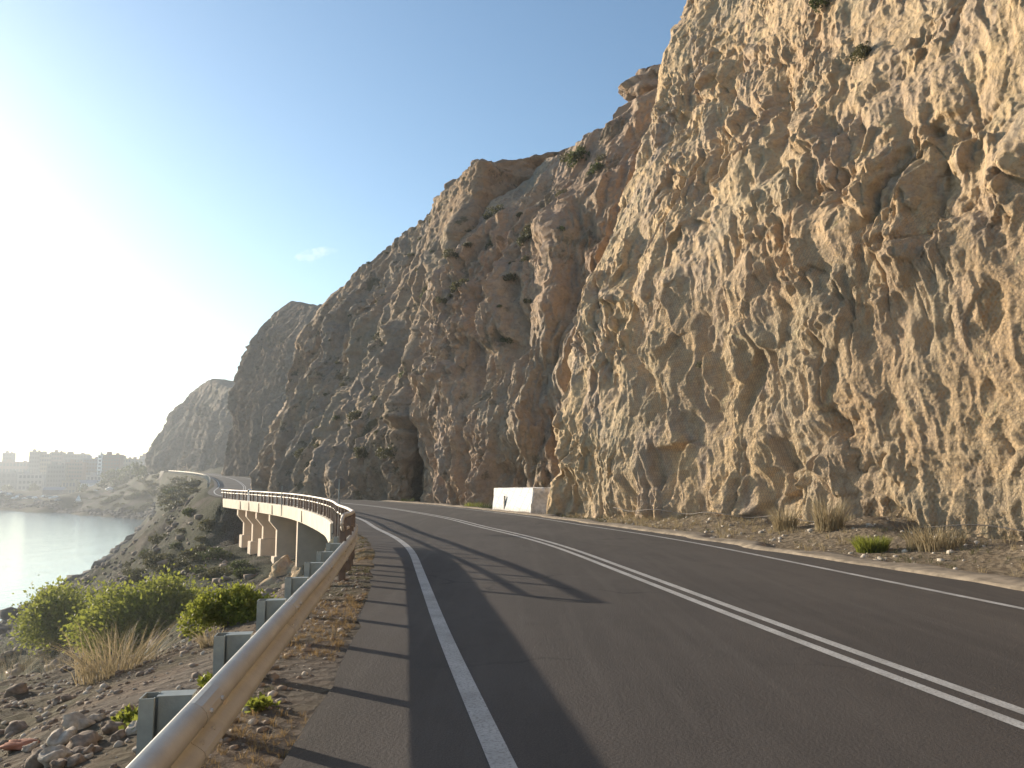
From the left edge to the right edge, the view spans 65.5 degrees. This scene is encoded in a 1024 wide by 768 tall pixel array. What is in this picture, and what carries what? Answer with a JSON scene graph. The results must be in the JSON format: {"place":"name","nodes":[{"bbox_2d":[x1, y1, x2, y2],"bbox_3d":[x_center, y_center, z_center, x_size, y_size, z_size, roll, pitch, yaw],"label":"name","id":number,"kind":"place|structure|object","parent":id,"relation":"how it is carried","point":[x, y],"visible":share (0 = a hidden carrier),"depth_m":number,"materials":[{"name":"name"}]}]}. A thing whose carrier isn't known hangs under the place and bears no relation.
{"place":"outdoors","nodes":[
{"label":"outdoors","id":0,"kind":"place"},
{"bbox_2d":[0,510,143,620],"bbox_3d":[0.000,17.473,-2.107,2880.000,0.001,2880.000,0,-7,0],"label":"sea","id":1,"kind":"structure","parent":0,"point":[50,547],"depth_m":215.48,"materials":[{"name":"liquid"}]},
{"bbox_2d":[145,379,234,474],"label":"cliff","id":2,"kind":"structure","parent":0,"point":[194,432],"depth_m":381.00,"materials":[{"name":"stone"}]},
{"bbox_2d":[221,301,321,476],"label":"cliff","id":3,"kind":"structure","parent":0,"point":[257,399],"depth_m":214.71,"materials":[{"name":"stone"}]},
{"bbox_2d":[203,537,373,767],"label":"grass","id":4,"kind":"structure","parent":0,"point":[350,613],"depth_m":7.70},
{"bbox_2d":[0,0,686,461],"label":"sky","id":5,"kind":"structure","parent":0,"point":[175,175],"materials":[{"name":"blue"}]},
{"bbox_2d":[249,148,568,500],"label":"cliff","id":6,"kind":"structure","parent":0,"point":[369,366],"depth_m":78.42,"materials":[{"name":"brown stone"}]},
{"bbox_2d":[345,410,361,421],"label":"shrub","id":7,"kind":"object","parent":6,"relation":"on","point":[354,414],"visible":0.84,"depth_m":71.86,"materials":[{"name":"green plant"}]},
{"bbox_2d":[373,445,394,458],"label":"shrub","id":8,"kind":"object","parent":6,"relation":"on","point":[384,454],"visible":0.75,"depth_m":61.58,"materials":[{"name":"green plant"}]},
{"bbox_2d":[495,148,566,163],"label":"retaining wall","id":9,"kind":"structure","parent":6,"relation":"on","point":[506,160],"depth_m":73.12,"materials":[{"name":"stone"}]},
{"bbox_2d":[0,466,1023,767],"bbox_3d":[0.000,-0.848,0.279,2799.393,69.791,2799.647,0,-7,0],"label":"ground","id":10,"kind":"structure","parent":0,"point":[316,686],"depth_m":14.84,"materials":[{"name":"brown soil"}]},
{"bbox_2d":[2,451,15,461],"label":"building","id":11,"kind":"structure","parent":10,"relation":"on","point":[8,455],"depth_m":877.40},
{"bbox_2d":[0,470,23,489],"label":"building","id":12,"kind":"structure","parent":10,"relation":"on","point":[7,478],"depth_m":697.63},
{"bbox_2d":[0,459,28,471],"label":"building","id":13,"kind":"structure","parent":10,"relation":"on","point":[8,465],"depth_m":835.88,"materials":[{"name":"beige concrete"}]},
{"bbox_2d":[3,682,28,697],"bbox_3d":[-5.727,3.541,9.196,0.237,0.171,0.177,2,-7,-17],"label":"rock","id":14,"kind":"object","parent":10,"relation":"on","point":[19,688],"visible":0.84,"depth_m":9.15,"materials":[{"name":"stone"}]},
{"bbox_2d":[4,720,27,735],"bbox_3d":[-4.417,3.085,7.116,0.213,0.148,0.252,11,-17,-4],"label":"rock","id":15,"kind":"object","parent":10,"relation":"on","point":[15,726],"visible":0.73,"depth_m":7.05,"materials":[{"name":"stone"}]},
{"bbox_2d":[0,738,39,750],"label":"rock","id":16,"kind":"object","parent":10,"relation":"on","point":[15,744],"visible":0.77,"depth_m":5.71,"materials":[{"name":"stone"}]},
{"bbox_2d":[16,471,45,490],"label":"building","id":17,"kind":"structure","parent":10,"relation":"on","point":[27,477],"depth_m":655.45,"materials":[{"name":"beige concrete"}]},
{"bbox_2d":[0,636,65,678],"bbox_3d":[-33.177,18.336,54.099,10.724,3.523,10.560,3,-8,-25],"label":"dry grass","id":18,"kind":"structure","parent":10,"relation":"on","point":[15,665],"depth_m":54.51,"materials":[{"name":"plant"}]},
{"bbox_2d":[24,747,43,767],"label":"rock","id":19,"kind":"object","parent":10,"relation":"on","point":[31,761],"visible":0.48,"depth_m":5.07,"materials":[{"name":"stone"}]},
{"bbox_2d":[28,449,42,473],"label":"building","id":20,"kind":"structure","parent":10,"relation":"on","point":[34,461],"depth_m":756.71,"materials":[{"name":"beige concrete"}]},
{"bbox_2d":[40,451,50,473],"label":"building","id":21,"kind":"structure","parent":10,"relation":"on","point":[45,459],"depth_m":761.34,"materials":[{"name":"beige concrete"}]},
{"bbox_2d":[42,487,66,494],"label":"building","id":22,"kind":"structure","parent":10,"relation":"on","point":[53,490],"depth_m":556.16,"materials":[{"name":"white"}]},
{"bbox_2d":[37,745,73,767],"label":"rock","id":23,"kind":"object","parent":10,"relation":"on","point":[47,756],"visible":0.61,"depth_m":5.05,"materials":[{"name":"stone"}]},
{"bbox_2d":[6,568,106,656],"bbox_3d":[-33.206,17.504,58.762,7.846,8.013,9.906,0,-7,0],"label":"shrub","id":24,"kind":"object","parent":10,"relation":"on","point":[43,614],"visible":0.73,"depth_m":57.06,"materials":[{"name":"green plant"}]},
{"bbox_2d":[45,462,67,486],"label":"building","id":25,"kind":"structure","parent":10,"relation":"on","point":[56,474],"depth_m":625.95,"materials":[{"name":"beige concrete"}]},
{"bbox_2d":[50,450,65,464],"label":"building","id":26,"kind":"structure","parent":10,"relation":"on","point":[57,456],"depth_m":757.27,"materials":[{"name":"concrete"}]},
{"bbox_2d":[50,758,66,767],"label":"rock","id":27,"kind":"object","parent":10,"relation":"on","point":[59,763],"visible":0.83,"depth_m":4.89,"materials":[{"name":"stone"}]},
{"bbox_2d":[46,726,76,745],"bbox_3d":[-3.179,2.500,5.612,0.207,0.147,0.255,-21,-4,-11],"label":"rock","id":28,"kind":"object","parent":10,"relation":"on","point":[60,736],"visible":0.64,"depth_m":5.54,"materials":[{"name":"stone"}]},
{"bbox_2d":[59,694,75,703],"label":"rock","id":29,"kind":"object","parent":10,"relation":"on","point":[65,697],"visible":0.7,"depth_m":7.83,"materials":[{"name":"stone"}]},
{"bbox_2d":[32,649,106,671],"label":"dry grass","id":30,"kind":"structure","parent":10,"relation":"on","point":[56,662],"depth_m":48.72,"materials":[{"name":"plant"}]},
{"bbox_2d":[62,478,79,492],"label":"building","id":31,"kind":"structure","parent":10,"relation":"on","point":[70,485],"depth_m":595.70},
{"bbox_2d":[65,459,86,480],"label":"building","id":32,"kind":"structure","parent":10,"relation":"on","point":[76,470],"depth_m":636.85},
{"bbox_2d":[65,753,86,767],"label":"rock","id":33,"kind":"object","parent":10,"relation":"on","point":[75,759],"visible":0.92,"depth_m":4.92,"materials":[{"name":"stone"}]},
{"bbox_2d":[64,452,90,463],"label":"building","id":34,"kind":"structure","parent":10,"relation":"on","point":[68,456],"depth_m":767.70,"materials":[{"name":"beige concrete"}]},
{"bbox_2d":[0,498,155,634],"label":"rubble","id":35,"kind":"object","parent":10,"relation":"on","point":[5,616],"visible":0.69,"depth_m":361.21,"materials":[{"name":"stone"}]},
{"bbox_2d":[62,712,95,729],"bbox_3d":[-3.227,2.533,5.921,0.254,0.144,0.183,26,2,-15],"label":"rock","id":36,"kind":"object","parent":10,"relation":"on","point":[78,720],"visible":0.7,"depth_m":5.88,"materials":[{"name":"stone"}]},
{"bbox_2d":[66,730,102,749],"bbox_3d":[-2.861,2.408,5.314,0.188,0.150,0.259,-3,-7,20],"label":"rock","id":37,"kind":"object","parent":10,"relation":"on","point":[87,738],"visible":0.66,"depth_m":5.29,"materials":[{"name":"stone"}]},
{"bbox_2d":[81,744,95,754],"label":"rock","id":38,"kind":"object","parent":10,"relation":"on","point":[90,749],"visible":0.73,"depth_m":5.11,"materials":[{"name":"stone"}]},
{"bbox_2d":[79,480,99,491],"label":"building","id":39,"kind":"structure","parent":10,"relation":"on","point":[89,483],"depth_m":565.65,"materials":[{"name":"white"}]},
{"bbox_2d":[83,456,97,474],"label":"building","id":40,"kind":"structure","parent":10,"relation":"on","point":[92,463],"depth_m":656.89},
{"bbox_2d":[86,472,104,479],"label":"building","id":41,"kind":"structure","parent":10,"relation":"on","point":[92,476],"depth_m":596.17,"materials":[{"name":"concrete"}]},
{"bbox_2d":[88,713,106,721],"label":"rock","id":42,"kind":"object","parent":10,"relation":"on","point":[97,717],"visible":0.84,"depth_m":6.02,"materials":[{"name":"stone"}]},
{"bbox_2d":[97,452,103,474],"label":"building","id":43,"kind":"structure","parent":10,"relation":"on","point":[99,464],"depth_m":633.10,"materials":[{"name":"concrete"}]},
{"bbox_2d":[98,468,117,480],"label":"tree","id":44,"kind":"object","parent":10,"relation":"on","point":[109,473],"visible":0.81,"depth_m":549.56,"materials":[{"name":"green plant"}]},
{"bbox_2d":[101,452,124,476],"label":"building","id":45,"kind":"structure","parent":10,"relation":"on","point":[110,460],"depth_m":637.35,"materials":[{"name":"beige concrete"}]},
{"bbox_2d":[101,721,125,734],"bbox_3d":[-2.796,2.426,5.600,0.168,0.099,0.142,15,-11,-15],"label":"rock","id":46,"kind":"object","parent":10,"relation":"on","point":[109,727],"visible":0.66,"depth_m":5.56,"materials":[{"name":"stone"}]},
{"bbox_2d":[109,729,126,741],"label":"rock","id":47,"kind":"object","parent":10,"relation":"on","point":[119,734],"visible":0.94,"depth_m":5.36,"materials":[{"name":"stone"}]},
{"bbox_2d":[31,617,211,685],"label":"dry grass","id":48,"kind":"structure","parent":10,"relation":"on","point":[111,667],"depth_m":8.78,"materials":[{"name":"plant"}]},
{"bbox_2d":[110,703,137,723],"bbox_3d":[-2.791,2.458,5.841,0.322,0.222,0.255,-6,-9,42],"label":"weed","id":49,"kind":"object","parent":10,"relation":"on","point":[128,712],"visible":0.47,"depth_m":5.81,"materials":[{"name":"green plant"}]},
{"bbox_2d":[119,462,138,481],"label":"tree","id":50,"kind":"object","parent":10,"relation":"on","point":[127,468],"visible":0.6,"depth_m":529.67,"materials":[{"name":"green plant"}]},
{"bbox_2d":[124,456,133,469],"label":"building","id":51,"kind":"structure","parent":10,"relation":"on","point":[128,461],"depth_m":697.54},
{"bbox_2d":[46,549,213,664],"bbox_3d":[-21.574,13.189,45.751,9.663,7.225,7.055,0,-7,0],"label":"shrub","id":52,"kind":"object","parent":10,"relation":"on","point":[147,606],"visible":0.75,"depth_m":44.69,"materials":[{"name":"green plant"}]},
{"bbox_2d":[125,720,137,735],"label":"rock","id":53,"kind":"object","parent":10,"relation":"on","point":[130,726],"visible":0.36,"depth_m":5.43,"materials":[{"name":"stone"}]},
{"bbox_2d":[131,461,143,477],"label":"tree","id":54,"kind":"object","parent":10,"relation":"on","point":[136,467],"visible":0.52,"depth_m":484.91,"materials":[{"name":"green plant"}]},
{"bbox_2d":[132,465,148,478],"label":"tree","id":55,"kind":"object","parent":10,"relation":"on","point":[143,472],"visible":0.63,"depth_m":454.70,"materials":[{"name":"green plant"}]},
{"bbox_2d":[0,491,284,676],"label":"rubble","id":56,"kind":"object","parent":10,"relation":"on","point":[224,562],"visible":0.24,"depth_m":63.47,"materials":[{"name":"stone"}]},
{"bbox_2d":[138,549,156,558],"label":"shrub","id":57,"kind":"object","parent":10,"relation":"on","point":[145,554],"visible":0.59,"depth_m":71.49,"materials":[{"name":"green plant"}]},
{"bbox_2d":[142,553,165,568],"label":"shrub","id":58,"kind":"object","parent":10,"relation":"on","point":[151,561],"visible":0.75,"depth_m":62.04,"materials":[{"name":"green plant"}]},
{"bbox_2d":[148,531,167,544],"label":"shrub","id":59,"kind":"object","parent":10,"relation":"on","point":[155,539],"visible":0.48,"depth_m":76.27,"materials":[{"name":"green plant"}]},
{"bbox_2d":[162,486,184,494],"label":"shrub","id":60,"kind":"object","parent":10,"relation":"on","point":[169,490],"visible":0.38,"depth_m":201.86,"materials":[{"name":"green plant"}]},
{"bbox_2d":[160,496,187,511],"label":"shrub","id":61,"kind":"object","parent":10,"relation":"on","point":[179,502],"visible":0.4,"depth_m":150.57,"materials":[{"name":"green plant"}]},
{"bbox_2d":[167,491,191,500],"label":"shrub","id":62,"kind":"object","parent":10,"relation":"on","point":[181,493],"visible":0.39,"depth_m":169.70,"materials":[{"name":"green plant"}]},
{"bbox_2d":[0,569,368,767],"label":"rubble","id":63,"kind":"object","parent":10,"relation":"on","point":[273,676],"visible":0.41,"depth_m":7.88,"materials":[{"name":"stone"}]},
{"bbox_2d":[177,547,196,558],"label":"shrub","id":64,"kind":"object","parent":10,"relation":"on","point":[187,553],"visible":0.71,"depth_m":63.09,"materials":[{"name":"green plant"}]},
{"bbox_2d":[174,478,201,490],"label":"shrub","id":65,"kind":"object","parent":10,"relation":"on","point":[193,484],"visible":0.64,"depth_m":174.60,"materials":[{"name":"green plant"}]},
{"bbox_2d":[168,470,210,487],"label":"guardrail","id":66,"kind":"object","parent":10,"relation":"on","point":[207,478],"visible":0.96,"depth_m":218.75,"materials":[{"name":"metal"}]},
{"bbox_2d":[192,542,210,551],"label":"shrub","id":67,"kind":"object","parent":10,"relation":"on","point":[200,548],"visible":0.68,"depth_m":64.54,"materials":[{"name":"green plant"}]},
{"bbox_2d":[197,671,212,687],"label":"weed","id":68,"kind":"object","parent":10,"relation":"on","point":[202,681],"visible":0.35,"depth_m":6.56,"materials":[{"name":"green plant"}]},
{"bbox_2d":[196,517,215,530],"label":"shrub","id":69,"kind":"object","parent":10,"relation":"on","point":[207,522],"visible":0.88,"depth_m":67.86,"materials":[{"name":"green plant"}]},
{"bbox_2d":[182,625,230,648],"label":"dry grass","id":70,"kind":"structure","parent":10,"relation":"on","point":[202,644],"depth_m":8.82,"materials":[{"name":"plant"}]},
{"bbox_2d":[201,546,231,561],"bbox_3d":[-22.376,12.983,60.571,2.484,1.334,2.157,2,-7,-12],"label":"shrub","id":71,"kind":"object","parent":10,"relation":"on","point":[213,552],"visible":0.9,"depth_m":60.25,"materials":[{"name":"green plant"}]},
{"bbox_2d":[208,567,229,576],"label":"shrub","id":72,"kind":"object","parent":10,"relation":"on","point":[213,571],"visible":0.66,"depth_m":52.19,"materials":[{"name":"green plant"}]},
{"bbox_2d":[175,576,278,641],"bbox_3d":[-3.644,2.950,10.581,1.413,0.875,1.127,0,-7,0],"label":"shrub","id":73,"kind":"object","parent":10,"relation":"on","point":[234,604],"visible":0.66,"depth_m":10.40,"materials":[{"name":"green plant"}]},
{"bbox_2d":[225,559,253,570],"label":"shrub","id":74,"kind":"object","parent":10,"relation":"on","point":[238,564],"visible":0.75,"depth_m":52.16,"materials":[{"name":"green plant"}]},
{"bbox_2d":[126,523,357,767],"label":"guardrail","id":75,"kind":"object","parent":10,"relation":"on","point":[182,728],"visible":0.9,"depth_m":4.33,"materials":[{"name":"metal"}]},
{"bbox_2d":[232,565,258,577],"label":"shrub","id":76,"kind":"object","parent":10,"relation":"on","point":[239,572],"visible":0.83,"depth_m":49.20,"materials":[{"name":"green plant"}]},
{"bbox_2d":[242,692,280,712],"bbox_3d":[-1.824,2.345,5.770,0.289,0.204,0.284,5,-9,-38],"label":"weed","id":77,"kind":"object","parent":10,"relation":"on","point":[262,702],"visible":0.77,"depth_m":5.73,"materials":[{"name":"green plant"}]},
{"bbox_2d":[223,498,333,566],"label":"bridge","id":78,"kind":"structure","parent":10,"relation":"on","point":[302,536],"depth_m":53.75,"materials":[{"name":"beige concrete"}]},
{"bbox_2d":[221,489,355,581],"bbox_3d":[-12.535,6.320,41.989,3.497,1.404,61.617,3,-7,-21],"label":"bridge railing","id":79,"kind":"object","parent":78,"relation":"on","point":[342,517],"visible":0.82,"depth_m":32.66,"materials":[{"name":"metal"}]},
{"bbox_2d":[258,554,303,585],"bbox_3d":[-12.755,12.052,45.581,3.911,4.267,5.361,33,-6,-6],"label":"rock outcrop","id":80,"kind":"object","parent":10,"relation":"on","point":[284,565],"visible":0.19,"depth_m":45.38,"materials":[{"name":"stone"}]},
{"bbox_2d":[249,540,370,699],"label":"grass","id":81,"kind":"structure","parent":10,"relation":"on","point":[365,570],"depth_m":13.99,"materials":[{"name":"brown plant"}]},
{"bbox_2d":[334,478,345,534],"bbox_3d":[-5.810,4.559,26.660,0.400,2.832,0.062,0,-7,0],"label":"road sign","id":82,"kind":"object","parent":10,"relation":"on","point":[339,483],"visible":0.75,"depth_m":26.80,"materials":[{"name":"metal"}]},
{"bbox_2d":[493,487,550,513],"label":"block wall","id":83,"kind":"structure","parent":10,"relation":"on","point":[529,499],"depth_m":39.96,"materials":[{"name":"concrete"}]},
{"bbox_2d":[383,500,1023,590],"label":"verge","id":84,"kind":"structure","parent":10,"relation":"on","point":[1011,582],"depth_m":16.18,"materials":[{"name":"beige gravel"}]},
{"bbox_2d":[535,503,1023,576],"bbox_3d":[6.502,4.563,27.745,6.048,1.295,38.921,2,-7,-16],"label":"grass","id":85,"kind":"structure","parent":10,"relation":"on","point":[634,518],"depth_m":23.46,"materials":[{"name":"plant"}]},
{"bbox_2d":[763,502,806,531],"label":"dry grass","id":86,"kind":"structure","parent":10,"relation":"on","point":[780,522],"depth_m":22.36,"materials":[{"name":"plant"}]},
{"bbox_2d":[560,514,1023,572],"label":"rubble","id":87,"kind":"object","parent":10,"relation":"on","point":[865,555],"visible":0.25,"depth_m":20.19,"materials":[{"name":"stone"}]},
{"bbox_2d":[798,494,854,530],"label":"dry grass","id":88,"kind":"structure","parent":10,"relation":"on","point":[834,520],"depth_m":20.78,"materials":[{"name":"plant"}]},
{"bbox_2d":[845,533,894,552],"bbox_3d":[7.822,3.491,17.373,1.000,0.446,1.090,0,-7,0],"label":"shrub","id":89,"kind":"object","parent":10,"relation":"on","point":[862,545],"visible":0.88,"depth_m":17.21,"materials":[{"name":"green plant"}]},
{"bbox_2d":[892,523,973,551],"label":"dry grass","id":90,"kind":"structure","parent":10,"relation":"on","point":[928,540],"depth_m":16.59,"materials":[{"name":"plant"}]},
{"bbox_2d":[407,88,656,506],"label":"cliff","id":91,"kind":"structure","parent":0,"point":[485,406],"depth_m":53.23,"materials":[{"name":"brown stone"}]},
{"bbox_2d":[442,248,457,258],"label":"shrub","id":92,"kind":"object","parent":91,"relation":"on","point":[445,254],"visible":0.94,"depth_m":61.86,"materials":[{"name":"green plant"}]},
{"bbox_2d":[449,276,468,292],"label":"shrub","id":93,"kind":"object","parent":91,"relation":"on","point":[454,286],"visible":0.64,"depth_m":59.70,"materials":[{"name":"green plant"}]},
{"bbox_2d":[483,203,505,219],"bbox_3d":[-1.300,-13.896,64.837,2.335,1.268,2.136,-23,-11,37],"label":"shrub","id":94,"kind":"object","parent":91,"relation":"on","point":[493,210],"visible":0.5,"depth_m":64.27,"materials":[{"name":"green plant"}]},
{"bbox_2d":[516,234,531,245],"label":"shrub","id":95,"kind":"object","parent":91,"relation":"on","point":[522,239],"visible":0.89,"depth_m":55.08,"materials":[{"name":"green plant"}]},
{"bbox_2d":[521,222,531,237],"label":"shrub","id":96,"kind":"object","parent":91,"relation":"on","point":[527,229],"visible":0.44,"depth_m":54.59,"materials":[{"name":"green plant"}]},
{"bbox_2d":[563,147,589,166],"bbox_3d":[4.707,-16.155,56.689,2.172,1.229,2.202,-13,6,18],"label":"shrub","id":97,"kind":"object","parent":91,"relation":"on","point":[573,156],"visible":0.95,"depth_m":56.18,"materials":[{"name":"green plant"}]},
{"bbox_2d":[587,161,602,174],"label":"shrub","id":98,"kind":"object","parent":91,"relation":"on","point":[597,165],"visible":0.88,"depth_m":53.55,"materials":[{"name":"green plant"}]},
{"bbox_2d":[613,92,648,118],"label":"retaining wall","id":99,"kind":"structure","parent":91,"relation":"on","point":[620,110],"depth_m":57.78,"materials":[{"name":"stone"}]},
{"bbox_2d":[165,471,1023,767],"bbox_3d":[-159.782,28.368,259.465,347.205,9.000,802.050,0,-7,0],"label":"road","id":100,"kind":"structure","parent":0,"point":[571,661],"depth_m":7.23,"materials":[{"name":"grey asphalt"}]},
{"bbox_2d":[166,471,517,767],"bbox_3d":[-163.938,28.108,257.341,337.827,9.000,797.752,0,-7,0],"label":"road marking","id":101,"kind":"structure","parent":100,"relation":"on","point":[495,747],"depth_m":6.26,"materials":[{"name":"paint"}]},
{"bbox_2d":[174,471,1023,714],"bbox_3d":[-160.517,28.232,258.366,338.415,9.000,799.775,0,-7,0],"label":"road marking","id":102,"kind":"structure","parent":100,"relation":"on","point":[1009,706],"depth_m":7.83,"materials":[{"name":"paint"}]},
{"bbox_2d":[212,473,1023,609],"bbox_3d":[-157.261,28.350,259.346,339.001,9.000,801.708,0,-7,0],"label":"road marking","id":103,"kind":"structure","parent":100,"relation":"on","point":[809,565],"depth_m":13.99,"materials":[{"name":"paint"}]},
{"bbox_2d":[222,476,1023,728],"bbox_3d":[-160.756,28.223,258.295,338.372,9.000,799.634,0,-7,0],"label":"road marking","id":104,"kind":"structure","parent":100,"relation":"on","point":[990,713],"depth_m":7.33,"materials":[{"name":"paint"}]},
{"bbox_2d":[546,0,1023,540],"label":"cliff","id":105,"kind":"structure","parent":0,"point":[782,130],"depth_m":26.80,"materials":[{"name":"stone"}]},
{"bbox_2d":[618,64,660,104],"bbox_3d":[10.702,-22.537,62.254,5.164,4.837,4.957,0,-7,0],"label":"rock outcrop","id":106,"kind":"object","parent":105,"relation":"on","point":[642,81],"visible":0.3,"depth_m":61.00,"materials":[{"name":"brown stone"}]},
{"bbox_2d":[610,183,1023,534],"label":"rockfall net","id":107,"kind":"object","parent":105,"relation":"hanging from","point":[694,513],"visible":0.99,"depth_m":23.64,"materials":[{"name":"metal"}]},
{"bbox_2d":[808,0,830,13],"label":"shrub","id":108,"kind":"object","parent":105,"relation":"on","point":[813,4],"visible":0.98,"depth_m":32.04,"materials":[{"name":"green plant"}]},
{"bbox_2d":[845,40,871,67],"bbox_3d":[12.466,-11.774,28.381,1.039,0.783,0.967,2,-7,-17],"label":"shrub","id":109,"kind":"object","parent":105,"relation":"on","point":[862,50],"visible":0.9,"depth_m":28.21,"materials":[{"name":"green plant"}]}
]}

